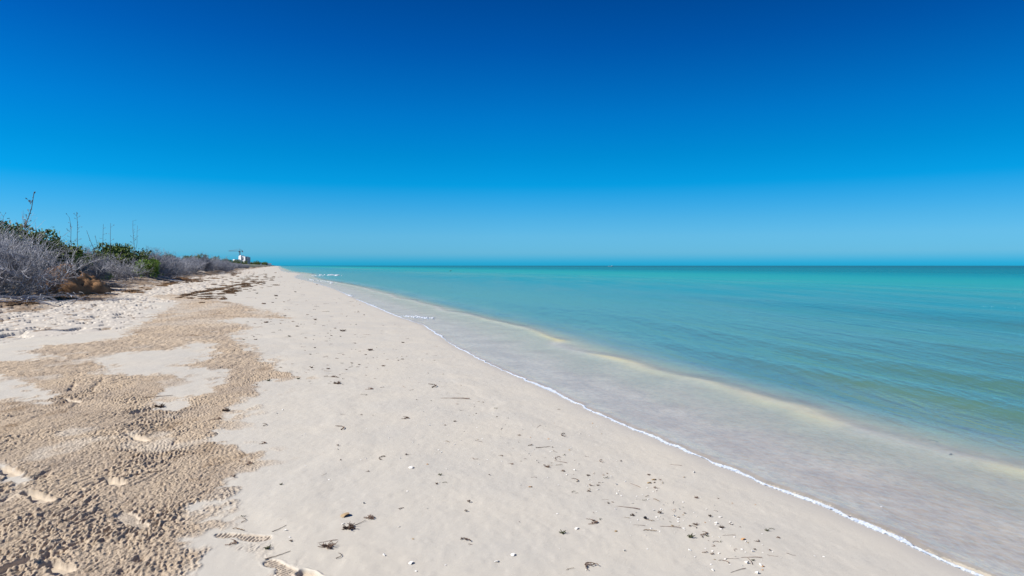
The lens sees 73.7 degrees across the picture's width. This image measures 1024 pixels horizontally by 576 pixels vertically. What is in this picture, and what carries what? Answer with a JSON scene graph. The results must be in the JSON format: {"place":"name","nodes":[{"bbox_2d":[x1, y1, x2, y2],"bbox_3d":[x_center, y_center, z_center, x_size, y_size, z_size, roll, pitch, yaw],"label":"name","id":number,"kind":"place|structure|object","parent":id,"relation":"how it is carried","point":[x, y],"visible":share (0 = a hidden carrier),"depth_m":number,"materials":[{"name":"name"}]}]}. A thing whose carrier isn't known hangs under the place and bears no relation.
{"place":"outdoors","nodes":[
{"label":"outdoors","id":0,"kind":"place"},
{"bbox_2d":[0,266,1023,575],"bbox_3d":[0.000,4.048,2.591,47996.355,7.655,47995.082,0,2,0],"label":"sand beach","id":1,"kind":"structure","parent":0,"point":[84,380],"depth_m":5.63,"materials":[{"name":"beige sand"}]},
{"bbox_2d":[6,302,23,305],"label":"wrack clump","id":2,"kind":"object","parent":1,"relation":"on","point":[15,303],"visible":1,"depth_m":22.85,"materials":[{"name":"brown plant"}]},
{"bbox_2d":[0,218,32,256],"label":"green shrub","id":3,"kind":"object","parent":1,"relation":"on","point":[6,223],"visible":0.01,"depth_m":35.85,"materials":[{"name":"green plant"}]},
{"bbox_2d":[1,215,56,287],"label":"dead shrub","id":4,"kind":"object","parent":1,"relation":"on","point":[19,244],"visible":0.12,"depth_m":32.12,"materials":[{"name":"grey plant"}]},
{"bbox_2d":[22,192,35,236],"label":"flower stalk","id":5,"kind":"object","parent":1,"relation":"on","point":[28,211],"visible":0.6,"depth_m":35.76,"materials":[{"name":"plant"}]},
{"bbox_2d":[0,222,85,285],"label":"green shrub","id":6,"kind":"object","parent":1,"relation":"on","point":[47,243],"visible":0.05,"depth_m":36.44,"materials":[{"name":"green plant"}]},
{"bbox_2d":[0,293,85,305],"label":"stick pile","id":7,"kind":"object","parent":1,"relation":"on","point":[40,298],"visible":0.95,"depth_m":24.27,"materials":[{"name":"grey wood"}]},
{"bbox_2d":[2,238,89,273],"bbox_3d":[-25.477,-1.322,35.005,5.170,2.758,6.062,0,2,12],"label":"dead shrub","id":8,"kind":"object","parent":1,"relation":"on","point":[57,261],"visible":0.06,"depth_m":36.23,"materials":[{"name":"grey plant"}]},
{"bbox_2d":[9,228,85,266],"bbox_3d":[-26.860,-1.585,36.812,6.121,3.526,5.546,0,2,10],"label":"green shrub","id":9,"kind":"object","parent":1,"relation":"on","point":[79,250],"visible":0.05,"depth_m":37.38,"materials":[{"name":"green plant"}]},
{"bbox_2d":[0,212,95,297],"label":"dead shrub","id":10,"kind":"object","parent":1,"relation":"on","point":[7,267],"visible":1,"depth_m":27.54,"materials":[{"name":"grey plant"}]},
{"bbox_2d":[0,240,106,295],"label":"dead shrub","id":11,"kind":"object","parent":1,"relation":"on","point":[35,288],"visible":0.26,"depth_m":30.42,"materials":[{"name":"grey plant"}]},
{"bbox_2d":[21,263,110,294],"bbox_3d":[-21.759,-0.201,33.126,4.364,2.128,2.338,0,2,0],"label":"weed heap","id":12,"kind":"object","parent":1,"relation":"on","point":[87,284],"visible":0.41,"depth_m":32.69,"materials":[{"name":"brown plant"}]},
{"bbox_2d":[58,297,75,299],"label":"wrack clump","id":13,"kind":"object","parent":1,"relation":"on","point":[63,298],"visible":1,"depth_m":28.45,"materials":[{"name":"black plant"}]},
{"bbox_2d":[32,291,114,296],"bbox_3d":[-19.409,0.323,30.048,3.396,0.303,2.201,0,2,13],"label":"stick pile","id":14,"kind":"object","parent":1,"relation":"on","point":[74,294],"visible":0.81,"depth_m":30.33,"materials":[{"name":"wood"}]},
{"bbox_2d":[56,239,92,271],"bbox_3d":[-28.276,-1.569,41.614,4.740,3.014,5.232,-1,2,-30],"label":"green shrub","id":15,"kind":"object","parent":1,"relation":"on","point":[87,258],"visible":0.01,"depth_m":43.52,"materials":[{"name":"green plant"}]},
{"bbox_2d":[75,212,79,243],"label":"flower stalk","id":16,"kind":"object","parent":1,"relation":"on","point":[77,230],"visible":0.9,"depth_m":44.82,"materials":[{"name":"plant"}]},
{"bbox_2d":[68,246,128,279],"bbox_3d":[-28.092,-1.484,43.226,4.976,2.618,5.586,0,2,6],"label":"dead shrub","id":17,"kind":"object","parent":1,"relation":"on","point":[88,267],"visible":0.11,"depth_m":43.55,"materials":[{"name":"grey plant"}]},
{"bbox_2d":[79,248,126,280],"bbox_3d":[-29.606,-1.710,48.172,3.895,2.753,3.511,1,2,21],"label":"dead shrub","id":18,"kind":"object","parent":1,"relation":"on","point":[101,276],"visible":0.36,"depth_m":47.96,"materials":[{"name":"grey plant"}]},
{"bbox_2d":[108,224,113,267],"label":"flower stalk","id":19,"kind":"object","parent":1,"relation":"on","point":[108,243],"visible":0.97,"depth_m":51.87,"materials":[{"name":"plant"}]},
{"bbox_2d":[104,281,137,287],"bbox_3d":[-25.409,-0.238,42.447,4.451,0.490,2.861,0,2,0],"label":"stick pile","id":20,"kind":"object","parent":1,"relation":"on","point":[116,284],"visible":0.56,"depth_m":42.31,"materials":[{"name":"grey wood"}]},
{"bbox_2d":[103,277,143,281],"bbox_3d":[-27.464,-0.536,47.687,3.887,0.537,2.617,-1,2,-24],"label":"stick pile","id":21,"kind":"object","parent":1,"relation":"on","point":[130,279],"visible":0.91,"depth_m":47.65,"materials":[{"name":"grey wood"}]},
{"bbox_2d":[106,251,140,276],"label":"dead shrub","id":22,"kind":"object","parent":1,"relation":"on","point":[127,263],"visible":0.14,"depth_m":59.22,"materials":[{"name":"grey plant"}]},
{"bbox_2d":[89,242,159,277],"bbox_3d":[-34.544,-2.380,60.360,6.016,3.466,5.451,0,2,-14],"label":"green shrub","id":23,"kind":"object","parent":1,"relation":"on","point":[119,250],"visible":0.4,"depth_m":59.17,"materials":[{"name":"green plant"}]},
{"bbox_2d":[94,253,155,279],"bbox_3d":[-31.551,-1.708,54.006,4.548,2.426,5.332,1,2,21],"label":"dead shrub","id":24,"kind":"object","parent":1,"relation":"on","point":[121,272],"visible":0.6,"depth_m":54.15,"materials":[{"name":"grey plant"}]},
{"bbox_2d":[130,291,144,293],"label":"wrack clump","id":25,"kind":"object","parent":1,"relation":"on","point":[131,292],"visible":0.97,"depth_m":34.91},
{"bbox_2d":[132,257,162,277],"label":"bright green bush","id":26,"kind":"object","parent":1,"relation":"on","point":[154,264],"visible":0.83,"depth_m":57.58,"materials":[{"name":"green plant"}]},
{"bbox_2d":[141,275,175,278],"bbox_3d":[-29.966,-0.899,57.785,3.469,0.428,2.746,-1,2,-19],"label":"stick pile","id":27,"kind":"object","parent":1,"relation":"on","point":[161,276],"visible":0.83,"depth_m":57.77,"materials":[{"name":"grey wood"}]},
{"bbox_2d":[138,245,185,275],"bbox_3d":[-32.819,-2.485,62.084,5.394,2.780,4.805,0,2,-9],"label":"dead shrub","id":28,"kind":"object","parent":1,"relation":"on","point":[162,266],"visible":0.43,"depth_m":62.03,"materials":[{"name":"grey plant"}]},
{"bbox_2d":[143,246,186,275],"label":"dead shrub","id":29,"kind":"object","parent":1,"relation":"on","point":[167,262],"visible":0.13,"depth_m":65.04,"materials":[{"name":"grey plant"}]},
{"bbox_2d":[163,255,192,276],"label":"dead shrub","id":30,"kind":"object","parent":1,"relation":"on","point":[181,272],"visible":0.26,"depth_m":71.10,"materials":[{"name":"grey plant"}]},
{"bbox_2d":[169,276,196,280],"bbox_3d":[-30.776,-0.620,63.854,3.200,1.055,1.549,0,2,0],"label":"weed heap","id":31,"kind":"object","parent":1,"relation":"on","point":[180,278],"visible":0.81,"depth_m":63.45,"materials":[{"name":"brown plant"}]},
{"bbox_2d":[180,256,203,270],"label":"dead shrub","id":32,"kind":"object","parent":1,"relation":"on","point":[200,263],"visible":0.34,"depth_m":98.40,"materials":[{"name":"grey plant"}]},
{"bbox_2d":[178,257,208,274],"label":"dead shrub","id":33,"kind":"object","parent":1,"relation":"on","point":[189,266],"visible":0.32,"depth_m":88.98,"materials":[{"name":"grey plant"}]},
{"bbox_2d":[185,255,204,271],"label":"dead shrub","id":34,"kind":"object","parent":1,"relation":"on","point":[196,263],"visible":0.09,"depth_m":103.14,"materials":[{"name":"grey plant"}]},
{"bbox_2d":[186,252,209,271],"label":"dead shrub","id":35,"kind":"object","parent":1,"relation":"on","point":[199,262],"visible":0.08,"depth_m":105.83,"materials":[{"name":"grey plant"}]},
{"bbox_2d":[194,253,214,271],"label":"dead shrub","id":36,"kind":"object","parent":1,"relation":"on","point":[207,264],"visible":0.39,"depth_m":109.95,"materials":[{"name":"grey plant"}]},
{"bbox_2d":[207,255,226,270],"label":"dead shrub","id":37,"kind":"object","parent":1,"relation":"on","point":[217,267],"visible":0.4,"depth_m":120.58,"materials":[{"name":"grey plant"}]},
{"bbox_2d":[214,256,229,270],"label":"dead shrub","id":38,"kind":"object","parent":1,"relation":"on","point":[223,266],"visible":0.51,"depth_m":125.14,"materials":[{"name":"grey plant"}]},
{"bbox_2d":[221,256,234,271],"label":"dead shrub","id":39,"kind":"object","parent":1,"relation":"on","point":[228,264],"visible":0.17,"depth_m":132.27,"materials":[{"name":"grey plant"}]},
{"bbox_2d":[239,255,249,263],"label":"tower block","id":40,"kind":"structure","parent":1,"relation":"on","point":[242,258],"depth_m":894.68,"materials":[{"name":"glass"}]},
{"bbox_2d":[235,263,273,266],"bbox_3d":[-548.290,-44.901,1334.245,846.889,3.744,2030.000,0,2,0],"label":"scrub","id":41,"kind":"object","parent":1,"relation":"on","point":[252,265],"visible":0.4,"depth_m":604.80,"materials":[{"name":"plant"}]},
{"bbox_2d":[318,540,337,548],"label":"seaweed tuft","id":42,"kind":"object","parent":1,"relation":"on","point":[328,546],"visible":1,"depth_m":3.68,"materials":[{"name":"brown plant"}]},
{"bbox_2d":[341,522,355,529],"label":"seaweed tuft","id":43,"kind":"object","parent":1,"relation":"on","point":[351,526],"visible":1,"depth_m":3.94,"materials":[{"name":"brown plant"}]},
{"bbox_2d":[584,562,598,569],"bbox_3d":[0.400,1.440,3.542,0.090,0.011,0.060,-2,3,-43],"label":"seaweed strand","id":44,"kind":"object","parent":1,"relation":"on","point":[585,564],"visible":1,"depth_m":3.56},
{"bbox_2d":[0,0,1023,265],"label":"sky","id":45,"kind":"structure","parent":0,"point":[275,132],"materials":[{"name":"blue"}]},
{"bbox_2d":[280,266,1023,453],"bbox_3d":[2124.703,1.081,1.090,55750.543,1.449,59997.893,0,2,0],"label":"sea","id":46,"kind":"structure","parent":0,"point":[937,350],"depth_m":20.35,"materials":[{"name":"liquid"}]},
{"bbox_2d":[403,315,434,318],"bbox_3d":[-2.994,0.925,21.848,0.615,0.033,1.747,-2,2,-40],"label":"wave foam","id":47,"kind":"object","parent":46,"relation":"on","point":[418,317],"visible":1,"depth_m":21.73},
{"bbox_2d":[294,275,983,575],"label":"swash foam","id":48,"kind":"object","parent":46,"relation":"on","point":[882,531],"visible":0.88,"depth_m":5.12,"materials":[{"name":"liquid"}]}
]}

